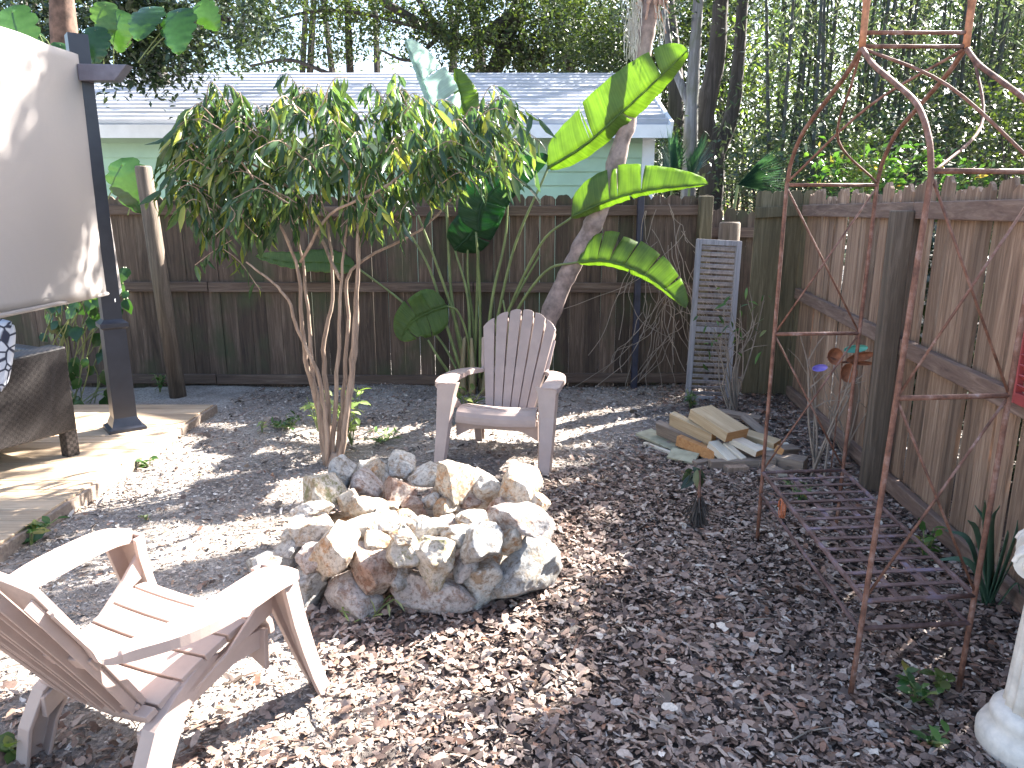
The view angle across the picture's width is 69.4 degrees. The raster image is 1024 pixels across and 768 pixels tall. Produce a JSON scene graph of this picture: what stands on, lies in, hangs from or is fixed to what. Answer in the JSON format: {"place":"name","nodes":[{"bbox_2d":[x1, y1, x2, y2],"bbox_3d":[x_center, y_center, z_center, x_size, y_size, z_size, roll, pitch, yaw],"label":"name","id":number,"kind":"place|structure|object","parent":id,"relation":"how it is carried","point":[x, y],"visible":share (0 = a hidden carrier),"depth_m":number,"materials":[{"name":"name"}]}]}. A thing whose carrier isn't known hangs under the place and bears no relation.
{"place":"outdoors","nodes":[
{"label":"outdoors","id":0,"kind":"place"},
{"bbox_2d":[0,0,991,212],"label":"sky","id":1,"kind":"structure","parent":0,"point":[368,66],"materials":[{"name":"white"}]},
{"bbox_2d":[0,219,1017,767],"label":"ground","id":2,"kind":"structure","parent":0,"point":[220,395],"depth_m":3.35,"materials":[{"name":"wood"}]},
{"bbox_2d":[49,0,77,43],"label":"palm tree","id":3,"kind":"object","parent":2,"relation":"on","point":[62,19],"visible":0.2,"depth_m":6.92,"materials":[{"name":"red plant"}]},
{"bbox_2d":[39,267,132,404],"bbox_3d":[-3.535,-0.456,6.005,0.956,1.480,0.488,0,13,0],"label":"climbing vine","id":4,"kind":"object","parent":2,"relation":"on","point":[65,331],"visible":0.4,"depth_m":5.98,"materials":[{"name":"green plant"}]},
{"bbox_2d":[0,405,217,563],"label":"deck","id":5,"kind":"structure","parent":2,"relation":"on","point":[40,478],"depth_m":4.57,"materials":[{"name":"wood"}]},
{"bbox_2d":[0,344,79,456],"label":"wicker sofa","id":6,"kind":"object","parent":5,"relation":"on","point":[36,401],"visible":1,"depth_m":4.46,"materials":[{"name":"wicker"}]},
{"bbox_2d":[0,319,15,390],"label":"throw pillow","id":7,"kind":"object","parent":6,"relation":"on","point":[7,337],"visible":1,"depth_m":4.16,"materials":[{"name":"fabric"}]},
{"bbox_2d":[64,32,146,434],"bbox_3d":[-2.768,-0.951,4.996,0.244,2.600,0.244,-10,17,-37],"label":"pergola post","id":8,"kind":"object","parent":5,"relation":"on","point":[112,325],"visible":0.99,"depth_m":5.04,"materials":[{"name":"black metal"}]},
{"bbox_2d":[0,26,121,317],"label":"shade screen","id":9,"kind":"object","parent":8,"relation":"attached to","point":[50,253],"visible":0.84,"depth_m":4.33,"materials":[{"name":"fabric"}]},
{"bbox_2d":[77,64,132,82],"bbox_3d":[-2.581,-1.977,4.709,0.313,0.100,0.090,0,13,0],"label":"rafter tail","id":10,"kind":"object","parent":8,"relation":"attached to","point":[106,73],"visible":1,"depth_m":4.67},
{"bbox_2d":[0,0,309,118],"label":"oak tree","id":11,"kind":"object","parent":2,"relation":"on","point":[158,57],"visible":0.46,"depth_m":8.78,"materials":[{"name":"green plant"}]},
{"bbox_2d":[135,166,186,398],"bbox_3d":[-2.994,-0.819,6.330,0.226,2.010,0.142,0,13,0],"label":"wooden post","id":12,"kind":"object","parent":2,"relation":"on","point":[163,300],"visible":0.85,"depth_m":6.28,"materials":[{"name":"wood"}]},
{"bbox_2d":[0,0,220,214],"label":"philodendron","id":13,"kind":"object","parent":12,"relation":"attached to","point":[119,29],"visible":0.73,"depth_m":6.25,"materials":[{"name":"green plant"}]},
{"bbox_2d":[0,528,329,767],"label":"adirondack chair","id":14,"kind":"object","parent":2,"relation":"on","point":[161,646],"visible":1,"depth_m":2.16,"materials":[{"name":"plastic"}]},
{"bbox_2d":[296,565,327,608],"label":"rock","id":15,"kind":"object","parent":2,"relation":"on","point":[312,586],"visible":0.4,"depth_m":2.99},
{"bbox_2d":[320,574,330,581],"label":"rock","id":16,"kind":"object","parent":15,"relation":"on","point":[323,578],"visible":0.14,"depth_m":3.02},
{"bbox_2d":[295,541,318,574],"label":"rock","id":17,"kind":"object","parent":16,"relation":"on","point":[302,555],"visible":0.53,"depth_m":3.00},
{"bbox_2d":[286,512,333,546],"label":"rock","id":18,"kind":"object","parent":17,"relation":"on","point":[302,528],"visible":0.73,"depth_m":3.07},
{"bbox_2d":[308,519,360,576],"bbox_3d":[-0.722,0.664,3.002,0.222,0.171,0.235,-28,13,14],"label":"rock","id":19,"kind":"object","parent":17,"relation":"on","point":[333,551],"visible":1,"depth_m":2.94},
{"bbox_2d":[138,73,555,466],"bbox_3d":[-1.018,-0.623,4.553,2.551,2.551,1.622,0,13,0],"label":"tree","id":20,"kind":"object","parent":2,"relation":"on","point":[438,160],"visible":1,"depth_m":4.25,"materials":[{"name":"green plant"}]},
{"bbox_2d":[324,569,383,623],"bbox_3d":[-0.657,0.879,3.033,0.242,0.204,0.278,29,13,-6],"label":"rock","id":21,"kind":"object","parent":2,"relation":"on","point":[344,590],"visible":0.67,"depth_m":2.95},
{"bbox_2d":[349,541,398,595],"bbox_3d":[-0.540,0.739,3.020,0.159,0.247,0.248,-22,-1,25],"label":"rock","id":22,"kind":"object","parent":21,"relation":"on","point":[374,572],"visible":0.64,"depth_m":2.94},
{"bbox_2d":[385,522,419,567],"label":"rock","id":23,"kind":"object","parent":22,"relation":"on","point":[397,556],"visible":0.73,"depth_m":2.91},
{"bbox_2d":[0,194,709,388],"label":"wooden fence","id":24,"kind":"object","parent":2,"relation":"on","point":[229,332],"visible":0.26,"depth_m":6.76,"materials":[{"name":"wood"}]},
{"bbox_2d":[564,204,742,388],"bbox_3d":[1.313,-0.560,6.613,1.811,2.052,0.196,0,13,0],"label":"dry vine","id":25,"kind":"object","parent":24,"relation":"hanging from","point":[661,323],"visible":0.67,"depth_m":6.64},
{"bbox_2d":[94,73,673,316],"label":"outbuilding","id":26,"kind":"structure","parent":2,"relation":"on","point":[134,125],"depth_m":10.70,"materials":[{"name":"paint"}]},
{"bbox_2d":[173,0,655,72],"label":"oak tree","id":27,"kind":"object","parent":2,"relation":"on","point":[500,33],"visible":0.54,"depth_m":16.60,"materials":[{"name":"green plant"}]},
{"bbox_2d":[389,567,477,613],"bbox_3d":[-0.325,0.866,3.086,0.398,0.201,0.252,11,12,12],"label":"rock","id":28,"kind":"object","parent":2,"relation":"on","point":[450,596],"visible":0.62,"depth_m":2.98,"materials":[{"name":"stone"}]},
{"bbox_2d":[415,535,455,591],"bbox_3d":[-0.318,0.693,2.962,0.180,0.214,0.221,12,20,-2],"label":"rock","id":29,"kind":"object","parent":28,"relation":"on","point":[436,556],"visible":0.92,"depth_m":2.90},
{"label":"rock","id":30,"kind":"object","parent":28,"relation":"on","visible":0},
{"bbox_2d":[405,515,446,540],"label":"rock","id":31,"kind":"object","parent":30,"relation":"on","point":[419,526],"visible":0.68,"depth_m":3.08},
{"bbox_2d":[256,39,707,395],"bbox_3d":[-0.290,-1.343,6.264,3.716,3.002,0.829,3,13,12],"label":"bird of paradise plant","id":32,"kind":"object","parent":2,"relation":"on","point":[635,88],"visible":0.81,"depth_m":6.00,"materials":[{"name":"plant"}]},
{"bbox_2d":[434,309,565,475],"bbox_3d":[-0.029,0.005,4.991,0.821,0.903,0.987,3,14,12],"label":"adirondack chair","id":33,"kind":"object","parent":2,"relation":"on","point":[517,394],"visible":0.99,"depth_m":5.10,"materials":[{"name":"plastic"}]},
{"bbox_2d":[8,0,1001,195],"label":"distant trunks","id":34,"kind":"object","parent":2,"relation":"on","point":[350,68],"visible":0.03,"depth_m":19.77,"materials":[{"name":"brown plant"}]},
{"bbox_2d":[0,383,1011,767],"bbox_3d":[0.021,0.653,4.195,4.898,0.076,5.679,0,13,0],"label":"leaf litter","id":35,"kind":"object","parent":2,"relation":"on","point":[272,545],"visible":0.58,"depth_m":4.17,"materials":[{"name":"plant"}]},
{"bbox_2d":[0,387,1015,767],"bbox_3d":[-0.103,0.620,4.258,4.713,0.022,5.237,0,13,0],"label":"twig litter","id":36,"kind":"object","parent":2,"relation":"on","point":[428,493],"visible":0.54,"depth_m":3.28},
{"bbox_2d":[0,378,1021,767],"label":"bark mulch","id":37,"kind":"object","parent":2,"relation":"on","point":[690,628],"visible":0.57,"depth_m":2.73,"materials":[{"name":"wood"}]},
{"bbox_2d":[328,511,353,522],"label":"rock","id":38,"kind":"object","parent":37,"relation":"on","point":[342,515],"visible":0.1,"depth_m":3.51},
{"bbox_2d":[302,472,347,512],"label":"rock","id":39,"kind":"object","parent":38,"relation":"on","point":[330,487],"visible":0.73,"depth_m":3.41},
{"bbox_2d":[328,454,356,487],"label":"rock","id":40,"kind":"object","parent":39,"relation":"on","point":[343,467],"visible":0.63,"depth_m":3.59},
{"bbox_2d":[387,507,466,591],"bbox_3d":[-0.360,0.741,3.584,0.900,0.160,0.900,0,13,0],"label":"ash bed","id":41,"kind":"object","parent":37,"relation":"on","point":[430,513],"visible":0.01,"depth_m":3.67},
{"bbox_2d":[383,476,417,508],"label":"rock","id":42,"kind":"object","parent":41,"relation":"on","point":[394,489],"visible":0.67,"depth_m":3.52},
{"bbox_2d":[407,461,437,486],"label":"rock","id":43,"kind":"object","parent":42,"relation":"on","point":[423,475],"visible":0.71,"depth_m":3.63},
{"bbox_2d":[434,460,479,508],"bbox_3d":[-0.279,0.498,3.565,0.219,0.286,0.209,-13,18,-43],"label":"rock","id":44,"kind":"object","parent":41,"relation":"on","point":[455,482],"visible":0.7,"depth_m":3.48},
{"bbox_2d":[473,467,500,510],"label":"rock","id":45,"kind":"object","parent":41,"relation":"on","point":[486,487],"visible":0.55,"depth_m":3.50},
{"bbox_2d":[462,557,502,610],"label":"rock","id":46,"kind":"object","parent":37,"relation":"on","point":[482,581],"visible":0.59,"depth_m":3.01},
{"bbox_2d":[460,520,503,563],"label":"rock","id":47,"kind":"object","parent":46,"relation":"on","point":[483,539],"visible":1,"depth_m":2.95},
{"bbox_2d":[656,420,701,442],"bbox_3d":[1.143,0.360,5.032,0.050,0.100,0.380,-30,36,-30],"label":"firewood block","id":48,"kind":"object","parent":37,"relation":"on","point":[665,430],"depth_m":5.07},
{"bbox_2d":[669,411,715,444],"bbox_3d":[1.204,0.308,4.950,0.050,0.120,0.360,-23,34,-31],"label":"firewood block","id":49,"kind":"object","parent":48,"relation":"on","point":[682,423],"depth_m":4.93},
{"bbox_2d":[681,467,710,531],"bbox_3d":[0.955,0.604,3.834,0.159,0.364,0.144,5,14,21],"label":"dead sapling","id":50,"kind":"object","parent":37,"relation":"on","point":[698,506],"visible":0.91,"depth_m":3.81,"materials":[{"name":"plant"}]},
{"bbox_2d":[708,457,776,472],"bbox_3d":[1.442,0.514,4.640,0.420,0.090,0.060,-1,13,-6],"label":"firewood block","id":51,"kind":"object","parent":37,"relation":"on","point":[752,462],"depth_m":4.61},
{"bbox_2d":[729,437,762,456],"bbox_3d":[1.496,0.395,4.711,0.100,0.040,0.200,-11,29,-39],"label":"firewood block","id":52,"kind":"object","parent":51,"relation":"on","point":[748,447],"depth_m":4.68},
{"bbox_2d":[688,405,748,441],"bbox_3d":[1.354,0.256,4.863,0.200,0.070,0.340,-8,29,-31],"label":"firewood block","id":53,"kind":"object","parent":52,"relation":"on","point":[719,424],"depth_m":4.81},
{"bbox_2d":[788,335,865,476],"bbox_3d":[1.859,0.133,4.465,0.468,0.946,0.224,2,13,10],"label":"bare sapling","id":54,"kind":"object","parent":37,"relation":"on","point":[816,457],"visible":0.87,"depth_m":4.48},
{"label":"rock","id":55,"kind":"object","parent":37,"relation":"on","visible":0},
{"bbox_2d":[388,449,415,480],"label":"rock","id":56,"kind":"object","parent":55,"relation":"on","point":[401,464],"visible":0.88,"depth_m":3.77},
{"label":"rock","id":57,"kind":"object","parent":37,"relation":"on","visible":0},
{"bbox_2d":[349,496,388,517],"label":"rock","id":58,"kind":"object","parent":57,"relation":"on","point":[362,505],"visible":0.59,"depth_m":3.29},
{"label":"rock","id":59,"kind":"object","parent":37,"relation":"on","visible":0},
{"bbox_2d":[350,468,383,497],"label":"rock","id":60,"kind":"object","parent":59,"relation":"on","point":[366,482],"visible":0.63,"depth_m":3.59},
{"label":"rock","id":61,"kind":"object","parent":37,"relation":"on","visible":0},
{"bbox_2d":[373,508,410,534],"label":"rock","id":62,"kind":"object","parent":61,"relation":"on","point":[385,520],"visible":0.61,"depth_m":3.17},
{"bbox_2d":[15,0,1019,265],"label":"distant woodland","id":63,"kind":"object","parent":2,"relation":"on","point":[657,96],"visible":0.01,"depth_m":22.38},
{"bbox_2d":[490,535,561,598],"bbox_3d":[0.019,0.783,3.179,0.298,0.342,0.372,12,17,41],"label":"rock","id":64,"kind":"object","parent":2,"relation":"on","point":[532,564],"visible":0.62,"depth_m":3.08,"materials":[{"name":"stone"}]},
{"bbox_2d":[500,527,521,555],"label":"rock","id":65,"kind":"object","parent":64,"relation":"on","point":[512,541],"visible":0.56,"depth_m":3.03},
{"bbox_2d":[487,502,549,537],"bbox_3d":[0.027,0.555,3.104,0.222,0.122,0.187,11,17,38],"label":"rock","id":66,"kind":"object","parent":65,"relation":"on","point":[529,519],"visible":0.96,"depth_m":3.06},
{"bbox_2d":[541,0,669,326],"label":"palm tree","id":67,"kind":"object","parent":2,"relation":"on","point":[558,293],"visible":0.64,"depth_m":5.89,"materials":[{"name":"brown plant"}]},
{"bbox_2d":[621,0,667,64],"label":"spanish moss","id":68,"kind":"object","parent":67,"relation":"hanging from","point":[632,27],"visible":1,"depth_m":5.53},
{"bbox_2d":[507,0,755,197],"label":"live oak","id":69,"kind":"object","parent":2,"relation":"on","point":[675,107],"visible":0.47,"depth_m":13.51,"materials":[{"name":"green plant"}]},
{"bbox_2d":[557,0,751,311],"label":"live oak","id":70,"kind":"object","parent":2,"relation":"on","point":[689,91],"visible":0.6,"depth_m":10.32,"materials":[{"name":"grey plant"}]},
{"bbox_2d":[654,128,693,194],"bbox_3d":[1.972,-1.917,9.369,0.127,2.654,1.458,-3,13,-11],"label":"palmetto","id":71,"kind":"object","parent":2,"relation":"on","point":[675,154],"visible":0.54,"depth_m":9.05,"materials":[{"name":"green plant"}]},
{"bbox_2d":[596,0,785,196],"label":"cane","id":72,"kind":"object","parent":2,"relation":"on","point":[704,63],"visible":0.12,"depth_m":15.11,"materials":[{"name":"green plant"}]},
{"bbox_2d":[692,196,713,385],"bbox_3d":[1.698,-0.777,6.679,0.110,1.783,0.110,0,13,0],"label":"wooden post","id":73,"kind":"object","parent":2,"relation":"on","point":[704,218],"visible":0.51,"depth_m":6.50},
{"bbox_2d":[605,0,803,209],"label":"live oak","id":74,"kind":"object","parent":2,"relation":"on","point":[710,85],"visible":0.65,"depth_m":10.78,"materials":[{"name":"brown plant"}]},
{"bbox_2d":[685,239,741,400],"bbox_3d":[1.714,-0.533,6.306,0.390,1.370,0.031,2,6,-5],"label":"window shutter","id":75,"kind":"object","parent":2,"relation":"on","point":[697,276],"depth_m":6.29,"materials":[{"name":"wood"}]},
{"bbox_2d":[654,94,779,271],"bbox_3d":[3.011,-2.959,12.226,3.114,3.430,2.172,0,13,0],"label":"shrub","id":76,"kind":"object","parent":2,"relation":"on","point":[697,173],"visible":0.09,"depth_m":11.80,"materials":[{"name":"green plant"}]},
{"bbox_2d":[708,222,740,380],"bbox_3d":[1.986,-0.723,6.918,0.209,1.547,0.209,0,13,0],"label":"wooden post","id":77,"kind":"object","parent":2,"relation":"on","point":[729,231],"visible":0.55,"depth_m":6.76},
{"bbox_2d":[703,208,754,376],"bbox_3d":[2.154,-0.832,7.086,0.580,1.664,0.068,0,13,0],"label":"wooden fence","id":78,"kind":"object","parent":2,"relation":"on","point":[745,219],"visible":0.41,"depth_m":7.02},
{"bbox_2d":[693,287,770,410],"bbox_3d":[1.688,-0.247,5.829,0.584,1.066,0.390,0,13,0],"label":"bare shrub","id":79,"kind":"object","parent":2,"relation":"on","point":[735,386],"visible":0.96,"depth_m":5.82,"materials":[{"name":"brown plant"}]},
{"bbox_2d":[664,0,817,221],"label":"cane","id":80,"kind":"object","parent":2,"relation":"on","point":[747,59],"visible":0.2,"depth_m":14.72,"materials":[{"name":"green plant"}]},
{"bbox_2d":[733,143,797,209],"bbox_3d":[2.538,-1.243,7.421,0.738,2.234,0.399,-3,14,-12],"label":"palmetto","id":81,"kind":"object","parent":2,"relation":"on","point":[753,178],"visible":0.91,"depth_m":7.31,"materials":[{"name":"green plant"}]},
{"bbox_2d":[716,0,829,225],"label":"bamboo cane","id":82,"kind":"object","parent":2,"relation":"on","point":[767,76],"visible":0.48,"depth_m":9.74,"materials":[{"name":"green plant"}]},
{"bbox_2d":[741,190,815,396],"bbox_3d":[2.269,-0.719,6.292,0.521,1.806,0.064,0,13,0],"label":"wooden fence","id":83,"kind":"object","parent":2,"relation":"on","point":[766,240],"visible":0.63,"depth_m":6.28,"materials":[{"name":"wood"}]},
{"bbox_2d":[700,0,856,213],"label":"cane","id":84,"kind":"object","parent":2,"relation":"on","point":[762,89],"visible":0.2,"depth_m":13.09,"materials":[{"name":"green plant"}]},
{"bbox_2d":[717,0,843,190],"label":"bamboo cane","id":85,"kind":"object","parent":2,"relation":"on","point":[786,97],"visible":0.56,"depth_m":8.71,"materials":[{"name":"green plant"}]},
{"bbox_2d":[678,96,910,323],"bbox_3d":[3.429,-2.009,9.238,2.745,2.948,2.407,0,13,0],"label":"shrub","id":86,"kind":"object","parent":2,"relation":"on","point":[797,158],"visible":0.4,"depth_m":8.93,"materials":[{"name":"green plant"}]},
{"bbox_2d":[736,0,861,212],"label":"bamboo cane","id":87,"kind":"object","parent":2,"relation":"on","point":[803,72],"visible":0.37,"depth_m":10.02,"materials":[{"name":"green plant"}]},
{"bbox_2d":[745,1,854,200],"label":"bamboo cane","id":88,"kind":"object","parent":2,"relation":"on","point":[798,86],"visible":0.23,"depth_m":10.69,"materials":[{"name":"green plant"}]},
{"bbox_2d":[744,0,893,238],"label":"bamboo cane","id":89,"kind":"object","parent":2,"relation":"on","point":[822,47],"visible":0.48,"depth_m":9.27,"materials":[{"name":"green plant"}]},
{"bbox_2d":[750,0,892,261],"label":"bamboo cane","id":90,"kind":"object","parent":2,"relation":"on","point":[814,122],"visible":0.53,"depth_m":9.01,"materials":[{"name":"green plant"}]},
{"bbox_2d":[772,0,877,238],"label":"bamboo cane","id":91,"kind":"object","parent":2,"relation":"on","point":[833,35],"visible":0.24,"depth_m":9.72,"materials":[{"name":"green plant"}]},
{"bbox_2d":[812,345,872,475],"bbox_3d":[1.948,0.196,4.451,0.357,0.885,0.038,0,13,0],"label":"garden stake","id":92,"kind":"object","parent":2,"relation":"on","point":[834,355],"visible":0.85,"depth_m":4.37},
{"bbox_2d":[793,0,940,191],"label":"bamboo cane","id":93,"kind":"object","parent":2,"relation":"on","point":[865,61],"visible":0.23,"depth_m":9.90,"materials":[{"name":"green plant"}]},
{"bbox_2d":[811,0,944,331],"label":"bamboo cane","id":94,"kind":"object","parent":2,"relation":"on","point":[875,84],"visible":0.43,"depth_m":9.10,"materials":[{"name":"green plant"}]},
{"bbox_2d":[755,0,1023,694],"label":"metal arbor","id":95,"kind":"object","parent":2,"relation":"on","point":[899,556],"visible":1,"depth_m":2.57,"materials":[{"name":"metal"}]},
{"bbox_2d":[816,0,964,193],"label":"bamboo cane","id":96,"kind":"object","parent":2,"relation":"on","point":[892,15],"visible":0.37,"depth_m":9.42,"materials":[{"name":"green plant"}]},
{"bbox_2d":[835,0,963,239],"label":"bamboo cane","id":97,"kind":"object","parent":2,"relation":"on","point":[908,24],"visible":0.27,"depth_m":9.59,"materials":[{"name":"green plant"}]},
{"bbox_2d":[826,0,973,224],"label":"bamboo cane","id":98,"kind":"object","parent":2,"relation":"on","point":[908,52],"visible":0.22,"depth_m":9.46,"materials":[{"name":"green plant"}]},
{"bbox_2d":[786,176,1023,614],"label":"wooden fence","id":99,"kind":"object","parent":2,"relation":"on","point":[973,213],"visible":0.7,"depth_m":3.88,"materials":[{"name":"wood"}]},
{"bbox_2d":[800,120,1023,229],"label":"shrub","id":100,"kind":"object","parent":2,"relation":"on","point":[890,175],"visible":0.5,"depth_m":7.07,"materials":[{"name":"green plant"}]},
{"bbox_2d":[815,65,1023,303],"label":"shrub","id":101,"kind":"object","parent":2,"relation":"on","point":[950,137],"visible":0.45,"depth_m":7.97,"materials":[{"name":"green plant"}]},
{"bbox_2d":[895,660,945,707],"bbox_3d":[1.342,1.023,2.465,0.136,0.106,0.173,-9,16,-33],"label":"weed","id":102,"kind":"object","parent":2,"relation":"on","point":[909,679],"visible":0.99,"depth_m":2.46,"materials":[{"name":"green plant"}]},
{"bbox_2d":[839,0,1022,256],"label":"shrub","id":103,"kind":"object","parent":2,"relation":"on","point":[927,13],"visible":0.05,"depth_m":14.10,"materials":[{"name":"green plant"}]},
{"bbox_2d":[880,0,1023,200],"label":"bamboo cane","id":104,"kind":"object","parent":2,"relation":"on","point":[955,74],"visible":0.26,"depth_m":9.04,"materials":[{"name":"green plant"}]},
{"bbox_2d":[882,0,1023,250],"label":"bamboo cane","id":105,"kind":"object","parent":2,"relation":"on","point":[963,60],"visible":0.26,"depth_m":9.17,"materials":[{"name":"green plant"}]},
{"bbox_2d":[901,0,1022,221],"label":"bamboo cane","id":106,"kind":"object","parent":2,"relation":"on","point":[995,25],"visible":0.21,"depth_m":9.26,"materials":[{"name":"green plant"}]},
{"bbox_2d":[918,0,1023,183],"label":"bamboo cane","id":107,"kind":"object","parent":2,"relation":"on","point":[1002,51],"visible":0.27,"depth_m":8.93,"materials":[{"name":"green plant"}]},
{"bbox_2d":[930,500,1020,609],"bbox_3d":[1.909,0.852,3.008,0.470,0.794,0.234,0,13,0],"label":"strap leaf plant","id":108,"kind":"object","parent":2,"relation":"on","point":[990,590],"visible":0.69,"depth_m":2.98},
{"bbox_2d":[933,42,1023,197],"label":"shrub","id":109,"kind":"object","parent":2,"relation":"on","point":[1006,114],"visible":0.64,"depth_m":7.18,"materials":[{"name":"green plant"}]},
{"bbox_2d":[974,529,1023,767],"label":"plaster pedestal","id":110,"kind":"object","parent":2,"relation":"on","point":[999,727],"visible":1,"depth_m":2.19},
{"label":"rock","id":111,"kind":"object","parent":2,"relation":"on","visible":0},
{"bbox_2d":[532,491,550,511],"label":"rock","id":112,"kind":"object","parent":111,"relation":"on","point":[541,500],"visible":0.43,"depth_m":3.40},
{"bbox_2d":[498,461,542,502],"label":"rock","id":113,"kind":"object","parent":112,"relation":"on","point":[521,482],"visible":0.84,"depth_m":3.41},
{"bbox_2d":[839,121,896,195],"bbox_3d":[2.739,-0.911,5.925,0.400,2.267,0.404,12,18,42],"label":"shrub","id":114,"kind":"object","parent":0,"point":[857,141],"visible":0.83,"depth_m":5.73,"materials":[{"name":"green plant"}]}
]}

